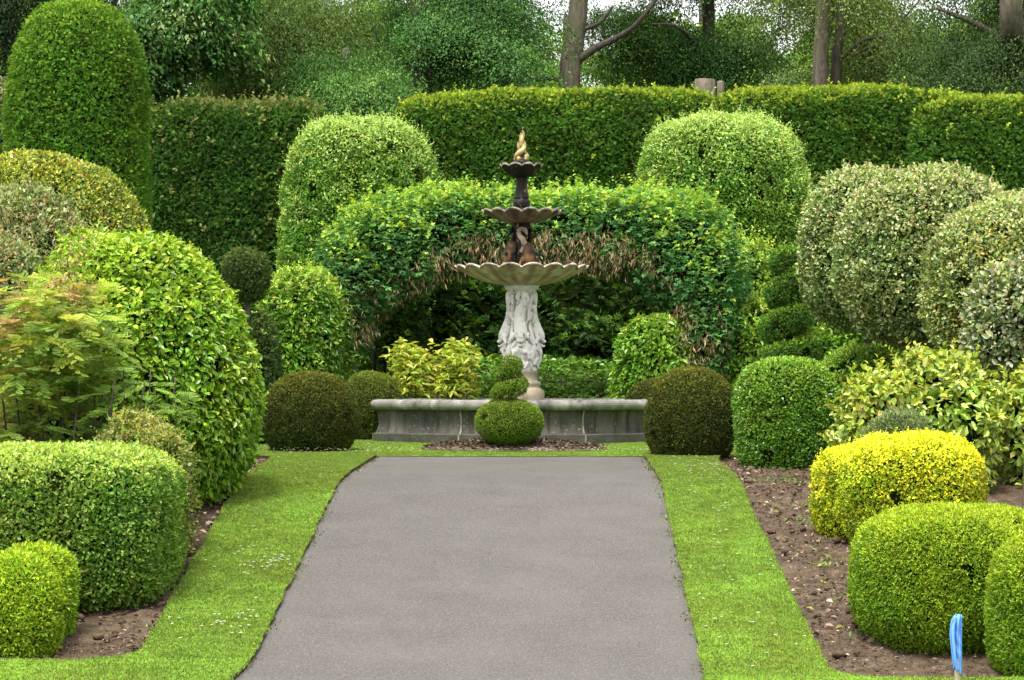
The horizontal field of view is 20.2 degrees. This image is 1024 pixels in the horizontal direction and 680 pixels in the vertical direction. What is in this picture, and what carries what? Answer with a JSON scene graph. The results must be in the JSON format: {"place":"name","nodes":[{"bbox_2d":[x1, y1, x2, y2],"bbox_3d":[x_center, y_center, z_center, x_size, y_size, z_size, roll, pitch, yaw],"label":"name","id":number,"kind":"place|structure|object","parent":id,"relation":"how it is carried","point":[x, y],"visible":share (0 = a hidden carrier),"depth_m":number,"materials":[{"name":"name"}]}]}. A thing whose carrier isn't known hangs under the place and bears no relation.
{"place":"outdoors","nodes":[
{"label":"outdoors","id":0,"kind":"place"},
{"bbox_2d":[235,456,702,679],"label":"path","id":1,"kind":"structure","parent":0,"point":[488,568],"depth_m":25.71,"materials":[{"name":"grey asphalt"}]},
{"bbox_2d":[243,457,702,672],"bbox_3d":[-0.296,2.115,28.820,4.086,1.496,16.702,0,-1,0],"label":"edge moss","id":2,"kind":"object","parent":1,"relation":"on","point":[647,465],"visible":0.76,"depth_m":27.50,"materials":[{"name":"green plant"}]},
{"bbox_2d":[378,357,609,398],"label":"planted bank","id":3,"kind":"structure","parent":0,"point":[559,382],"depth_m":49.09,"materials":[{"name":"plant"}]},
{"bbox_2d":[272,107,442,372],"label":"privet dome","id":4,"kind":"structure","parent":3,"relation":"on","point":[331,163],"depth_m":48.57,"materials":[{"name":"green plant"}]},
{"bbox_2d":[393,252,506,362],"bbox_3d":[-0.952,-0.487,51.281,2.865,2.412,3.328,0,-1,0],"label":"dark yew","id":5,"kind":"object","parent":3,"relation":"on","point":[472,310],"visible":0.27,"depth_m":50.34,"materials":[{"name":"green plant"}]},
{"bbox_2d":[502,246,657,366],"bbox_3d":[1.587,-0.511,51.465,3.389,2.576,3.730,1,-1,-39],"label":"dark yew","id":6,"kind":"object","parent":3,"relation":"on","point":[581,315],"visible":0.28,"depth_m":50.48,"materials":[{"name":"green plant"}]},
{"bbox_2d":[365,350,821,398],"bbox_3d":[0.006,0.822,48.215,11.216,1.545,5.689,0,-1,0],"label":"hedge","id":7,"kind":"object","parent":3,"relation":"on","point":[563,369],"visible":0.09,"depth_m":48.70,"materials":[{"name":"green plant"}]},
{"bbox_2d":[633,103,817,348],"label":"privet dome","id":8,"kind":"structure","parent":3,"relation":"on","point":[754,165],"depth_m":48.86,"materials":[{"name":"green plant"}]},
{"bbox_2d":[712,224,783,406],"bbox_3d":[3.923,-0.136,47.147,1.780,3.650,3.969,0,-1,0],"label":"laurel bush","id":9,"kind":"object","parent":3,"relation":"on","point":[748,343],"visible":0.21,"depth_m":45.59,"materials":[{"name":"green plant"}]},
{"bbox_2d":[0,439,1023,679],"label":"lawn","id":10,"kind":"structure","parent":0,"point":[288,587],"depth_m":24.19,"materials":[{"name":"plant"}]},
{"bbox_2d":[220,244,284,444],"bbox_3d":[-3.705,0.139,41.003,0.974,3.055,0.824,0,-1,0],"label":"lollipop topiary","id":11,"kind":"object","parent":10,"relation":"on","point":[247,270],"visible":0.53,"depth_m":40.83,"materials":[{"name":"green plant"}]},
{"bbox_2d":[251,254,361,382],"bbox_3d":[-3.214,0.196,44.804,1.625,3.075,2.307,0,-1,19],"label":"laurel bush","id":12,"kind":"object","parent":10,"relation":"on","point":[305,308],"visible":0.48,"depth_m":44.13,"materials":[{"name":"green plant"}]},
{"bbox_2d":[379,336,492,399],"bbox_3d":[-1.194,0.751,44.994,1.815,1.621,1.275,0,-1,0],"label":"spotted laurel","id":13,"kind":"object","parent":10,"relation":"on","point":[415,377],"visible":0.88,"depth_m":44.84,"materials":[{"name":"yellow plant"}]},
{"bbox_2d":[177,444,804,665],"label":"daisies","id":14,"kind":"object","parent":10,"relation":"on","point":[482,450],"visible":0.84,"depth_m":31.33,"materials":[{"name":"white plant"}]},
{"bbox_2d":[371,398,650,443],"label":"fountain pool","id":15,"kind":"structure","parent":10,"relation":"on","point":[594,421],"depth_m":41.38,"materials":[{"name":"stone"}]},
{"bbox_2d":[454,123,588,399],"bbox_3d":[0.144,-1.058,43.221,2.029,4.396,2.006,0,-1,0],"label":"tiered fountain","id":16,"kind":"object","parent":15,"relation":"on","point":[521,274],"visible":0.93,"depth_m":42.99,"materials":[{"name":"beige stone"}]},
{"bbox_2d":[419,438,606,450],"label":"bark mulch","id":17,"kind":"object","parent":10,"relation":"on","point":[541,444],"visible":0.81,"depth_m":38.78,"materials":[{"name":"wood"}]},
{"bbox_2d":[474,353,544,445],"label":"spiral topiary","id":18,"kind":"object","parent":17,"relation":"on","point":[506,419],"visible":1,"depth_m":38.67,"materials":[{"name":"green plant"}]},
{"bbox_2d":[606,310,700,398],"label":"laurel bush","id":19,"kind":"object","parent":10,"relation":"on","point":[643,350],"visible":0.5,"depth_m":45.16,"materials":[{"name":"green plant"}]},
{"bbox_2d":[949,614,965,679],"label":"furled flag","id":20,"kind":"object","parent":10,"relation":"on","point":[955,633],"visible":1,"depth_m":21.39,"materials":[{"name":"blue fabric"}]},
{"bbox_2d":[108,0,992,96],"label":"sky","id":21,"kind":"structure","parent":0,"point":[602,2],"materials":[{"name":"white"}]},
{"bbox_2d":[1022,467,1023,509],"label":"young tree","id":22,"kind":"object","parent":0,"point":[1023,491],"visible":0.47,"depth_m":27.97,"materials":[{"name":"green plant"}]},
{"bbox_3d":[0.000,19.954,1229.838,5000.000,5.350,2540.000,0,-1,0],"label":"ground","id":23,"kind":"structure","parent":0,"visible":0},
{"bbox_2d":[0,68,15,152],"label":"variegated shrub","id":24,"kind":"object","parent":23,"relation":"on","point":[2,86],"visible":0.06,"depth_m":39.71,"materials":[{"name":"green plant"}]},
{"bbox_2d":[0,0,38,78],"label":"distant tree","id":25,"kind":"object","parent":23,"relation":"on","point":[2,72],"depth_m":86.85,"materials":[{"name":"green plant"}]},
{"bbox_2d":[0,0,131,79],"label":"conifer tree","id":26,"kind":"object","parent":23,"relation":"on","point":[10,12],"visible":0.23,"depth_m":59.65,"materials":[{"name":"green plant"}]},
{"bbox_2d":[0,368,202,557],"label":"euonymus shrub","id":27,"kind":"object","parent":23,"relation":"on","point":[145,427],"visible":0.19,"depth_m":27.07,"materials":[{"name":"green plant"}]},
{"bbox_2d":[115,0,275,120],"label":"broadleaf tree","id":28,"kind":"object","parent":23,"relation":"on","point":[182,41],"visible":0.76,"depth_m":57.33,"materials":[{"name":"green plant"}]},
{"bbox_2d":[138,87,335,315],"bbox_3d":[-4.859,-1.821,51.557,4.082,5.406,2.557,0,-1,0],"label":"yew hedge","id":29,"kind":"object","parent":23,"relation":"on","point":[217,168],"visible":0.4,"depth_m":50.60,"materials":[{"name":"green plant"}]},
{"bbox_2d":[119,0,355,102],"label":"distant tree","id":30,"kind":"object","parent":23,"relation":"on","point":[189,90],"depth_m":87.30,"materials":[{"name":"green plant"}]},
{"bbox_2d":[184,0,413,100],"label":"weeping birch","id":31,"kind":"object","parent":23,"relation":"on","point":[300,20],"visible":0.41,"depth_m":61.37,"materials":[{"name":"green plant"}]},
{"bbox_2d":[261,35,429,117],"bbox_3d":[-3.022,-3.090,59.452,5.380,6.667,5.533,0,-1,0],"label":"spreading tree","id":32,"kind":"object","parent":23,"relation":"on","point":[358,88],"visible":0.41,"depth_m":58.85,"materials":[{"name":"green plant"}]},
{"bbox_2d":[346,370,403,439],"bbox_3d":[-2.142,1.027,43.588,1.068,1.178,1.068,0,-1,0],"label":"yew ball","id":33,"kind":"object","parent":23,"relation":"on","point":[367,390],"visible":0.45,"depth_m":43.23,"materials":[{"name":"green plant"}]},
{"bbox_2d":[330,0,518,92],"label":"distant tree","id":34,"kind":"object","parent":23,"relation":"on","point":[367,7],"depth_m":90.63,"materials":[{"name":"green plant"}]},
{"bbox_2d":[333,0,594,95],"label":"beech tree","id":35,"kind":"object","parent":23,"relation":"on","point":[488,40],"visible":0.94,"depth_m":63.15,"materials":[{"name":"green plant"}]},
{"bbox_2d":[0,450,1022,676],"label":"soil bed","id":36,"kind":"object","parent":23,"relation":"on","point":[1009,494],"visible":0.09,"depth_m":24.51,"materials":[{"name":"brown soil"}]},
{"bbox_2d":[0,539,80,658],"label":"golden cypress","id":37,"kind":"object","parent":36,"relation":"on","point":[38,579],"visible":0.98,"depth_m":22.66,"materials":[{"name":"green plant"}]},
{"bbox_2d":[0,168,93,378],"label":"variegated shrub","id":38,"kind":"object","parent":36,"relation":"on","point":[14,197],"visible":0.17,"depth_m":31.23,"materials":[{"name":"green plant"}]},
{"bbox_2d":[0,144,151,235],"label":"golden holly","id":39,"kind":"object","parent":36,"relation":"on","point":[68,176],"visible":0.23,"depth_m":32.83,"materials":[{"name":"yellow plant"}]},
{"bbox_2d":[0,0,154,232],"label":"yew column","id":40,"kind":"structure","parent":36,"relation":"on","point":[71,89],"depth_m":35.44,"materials":[{"name":"green plant"}]},
{"bbox_2d":[0,437,188,613],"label":"box hedge","id":41,"kind":"object","parent":36,"relation":"on","point":[110,515],"visible":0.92,"depth_m":24.28,"materials":[{"name":"green plant"}]},
{"bbox_2d":[0,196,201,470],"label":"nandina","id":42,"kind":"object","parent":36,"relation":"on","point":[59,321],"visible":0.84,"depth_m":27.89,"materials":[{"name":"green plant"}]},
{"bbox_2d":[0,218,268,509],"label":"laurel bush","id":43,"kind":"object","parent":36,"relation":"on","point":[189,334],"visible":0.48,"depth_m":29.23,"materials":[{"name":"green plant"}]},
{"bbox_2d":[261,369,359,451],"bbox_3d":[-2.730,1.006,38.993,1.373,1.229,1.368,0,-1,0],"label":"yew ball","id":44,"kind":"object","parent":36,"relation":"on","point":[307,412],"visible":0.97,"depth_m":38.54,"materials":[{"name":"green plant"}]},
{"bbox_2d":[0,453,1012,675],"bbox_3d":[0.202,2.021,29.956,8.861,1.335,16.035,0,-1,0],"label":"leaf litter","id":45,"kind":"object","parent":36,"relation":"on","point":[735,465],"visible":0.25,"depth_m":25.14,"materials":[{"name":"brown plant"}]},
{"bbox_2d":[642,365,734,458],"bbox_3d":[2.293,0.974,36.892,1.274,1.328,1.283,0,-1,0],"label":"yew ball","id":46,"kind":"object","parent":36,"relation":"on","point":[688,410],"visible":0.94,"depth_m":36.47,"materials":[{"name":"green plant"}]},
{"bbox_2d":[730,355,842,470],"bbox_3d":[3.266,0.916,34.290,1.345,1.486,1.329,0,-1,0],"label":"box ball","id":47,"kind":"object","parent":36,"relation":"on","point":[782,417],"visible":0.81,"depth_m":33.80,"materials":[{"name":"green plant"}]},
{"bbox_2d":[756,243,822,369],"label":"spiral topiary","id":48,"kind":"object","parent":36,"relation":"on","point":[787,322],"visible":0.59,"depth_m":39.40,"materials":[{"name":"green plant"}]},
{"bbox_2d":[749,467,871,637],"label":"weeds","id":49,"kind":"object","parent":36,"relation":"on","point":[806,523],"visible":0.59,"depth_m":28.47,"materials":[{"name":"green plant"}]},
{"bbox_2d":[790,159,896,345],"bbox_3d":[4.541,-0.376,37.626,1.804,3.989,1.808,0,-1,0],"label":"holly standard","id":50,"kind":"object","parent":36,"relation":"on","point":[820,298],"visible":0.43,"depth_m":37.29,"materials":[{"name":"green plant"}]},
{"bbox_2d":[822,342,902,444],"bbox_3d":[4.426,0.826,36.597,1.257,1.619,1.271,0,-1,0],"label":"box ball","id":51,"kind":"object","parent":36,"relation":"on","point":[842,359],"visible":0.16,"depth_m":36.28,"materials":[{"name":"green plant"}]},
{"bbox_2d":[858,406,934,438],"bbox_3d":[3.984,1.243,29.579,0.993,1.155,0.978,0,-1,0],"label":"hebe","id":52,"kind":"object","parent":36,"relation":"on","point":[901,419],"visible":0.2,"depth_m":29.41,"materials":[{"name":"green plant"}]},
{"bbox_2d":[808,426,988,542],"bbox_3d":[3.724,1.447,27.780,1.681,1.227,1.858,0,-1,0],"label":"golden box","id":53,"kind":"object","parent":36,"relation":"on","point":[859,481],"visible":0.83,"depth_m":27.15,"materials":[{"name":"yellow plant"}]},
{"bbox_2d":[811,318,1002,454],"bbox_3d":[5.327,0.557,39.428,1.867,2.226,3.900,1,-1,-30],"label":"laurel bush","id":54,"kind":"object","parent":36,"relation":"on","point":[832,340],"visible":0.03,"depth_m":40.07,"materials":[{"name":"green plant"}]},
{"bbox_2d":[818,337,1008,492],"bbox_3d":[4.313,0.864,30.874,2.034,1.805,1.669,0,-1,0],"label":"variegated shrub","id":55,"kind":"object","parent":36,"relation":"on","point":[952,401],"visible":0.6,"depth_m":30.54,"materials":[{"name":"green plant"}]},
{"bbox_2d":[828,158,1014,383],"bbox_3d":[5.193,-0.303,35.613,2.623,3.852,2.558,0,-1,0],"label":"holly standard","id":56,"kind":"object","parent":36,"relation":"on","point":[880,239],"visible":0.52,"depth_m":34.88,"materials":[{"name":"green plant"}]},
{"bbox_2d":[915,182,1023,357],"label":"holly standard","id":57,"kind":"object","parent":36,"relation":"on","point":[974,238],"visible":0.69,"depth_m":33.25,"materials":[{"name":"green plant"}]},
{"bbox_2d":[956,250,1023,390],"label":"holly standard","id":58,"kind":"object","parent":36,"relation":"on","point":[991,316],"visible":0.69,"depth_m":31.69,"materials":[{"name":"green plant"}]},
{"bbox_2d":[974,358,1023,484],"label":"variegated shrub","id":59,"kind":"object","parent":36,"relation":"on","point":[1012,457],"visible":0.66,"depth_m":30.89,"materials":[{"name":"green plant"}]},
{"bbox_2d":[982,532,1023,676],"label":"golden cypress","id":60,"kind":"object","parent":36,"relation":"on","point":[1003,608],"visible":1,"depth_m":21.89,"materials":[{"name":"green plant"}]},
{"bbox_2d":[310,166,756,380],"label":"laburnum arch","id":61,"kind":"structure","parent":23,"relation":"on","point":[689,262],"depth_m":45.69,"materials":[{"name":"green plant"}]},
{"bbox_2d":[469,8,648,89],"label":"distant tree","id":62,"kind":"object","parent":23,"relation":"on","point":[583,66],"visible":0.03,"depth_m":87.78,"materials":[{"name":"green plant"}]},
{"bbox_2d":[528,0,722,88],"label":"beech tree","id":63,"kind":"object","parent":23,"relation":"on","point":[578,10],"visible":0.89,"depth_m":67.03,"materials":[{"name":"green plant"}]},
{"bbox_2d":[624,377,665,399],"bbox_3d":[2.220,1.083,44.185,1.088,1.050,1.115,0,-1,0],"label":"yew ball","id":64,"kind":"object","parent":23,"relation":"on","point":[640,393],"visible":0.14,"depth_m":43.98,"materials":[{"name":"green plant"}]},
{"bbox_2d":[599,0,810,87],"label":"distant tree","id":65,"kind":"object","parent":23,"relation":"on","point":[727,23],"depth_m":87.83,"materials":[{"name":"green plant"}]},
{"bbox_2d":[694,78,715,96],"bbox_3d":[3.866,-2.473,57.643,0.513,5.526,0.522,0,-1,0],"label":"tree stump","id":66,"kind":"object","parent":23,"relation":"on","point":[706,84],"visible":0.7,"depth_m":57.51,"materials":[{"name":"beige wood"}]},
{"bbox_2d":[580,0,830,95],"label":"beech tree","id":67,"kind":"object","parent":23,"relation":"on","point":[727,72],"visible":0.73,"depth_m":67.90,"materials":[{"name":"green plant"}]},
{"bbox_2d":[392,76,1023,348],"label":"yew hedge","id":68,"kind":"object","parent":23,"relation":"on","point":[591,133],"visible":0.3,"depth_m":53.45,"materials":[{"name":"green plant"}]},
{"bbox_2d":[717,81,723,95],"bbox_3d":[4.179,-2.449,57.644,0.185,5.478,0.188,0,-1,0],"label":"tree stump","id":69,"kind":"object","parent":23,"relation":"on","point":[720,86],"visible":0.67,"depth_m":57.62,"materials":[{"name":"beige wood"}]},
{"bbox_2d":[695,0,953,94],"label":"lime tree","id":70,"kind":"object","parent":23,"relation":"on","point":[846,15],"visible":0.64,"depth_m":64.72,"materials":[{"name":"green plant"}]},
{"bbox_2d":[752,2,926,84],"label":"distant tree","id":71,"kind":"object","parent":23,"relation":"on","point":[801,57],"visible":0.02,"depth_m":92.00,"materials":[{"name":"green plant"}]},
{"bbox_2d":[846,501,1023,654],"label":"golden cypress","id":72,"kind":"object","parent":23,"relation":"on","point":[917,573],"visible":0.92,"depth_m":22.71,"materials":[{"name":"green plant"}]},
{"bbox_2d":[862,0,1023,95],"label":"beech tree","id":73,"kind":"object","parent":23,"relation":"on","point":[992,61],"visible":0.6,"depth_m":60.35,"materials":[{"name":"green plant"}]},
{"bbox_2d":[883,0,1023,63],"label":"distant tree","id":74,"kind":"object","parent":23,"relation":"on","point":[921,9],"depth_m":92.30,"materials":[{"name":"green plant"}]}
]}

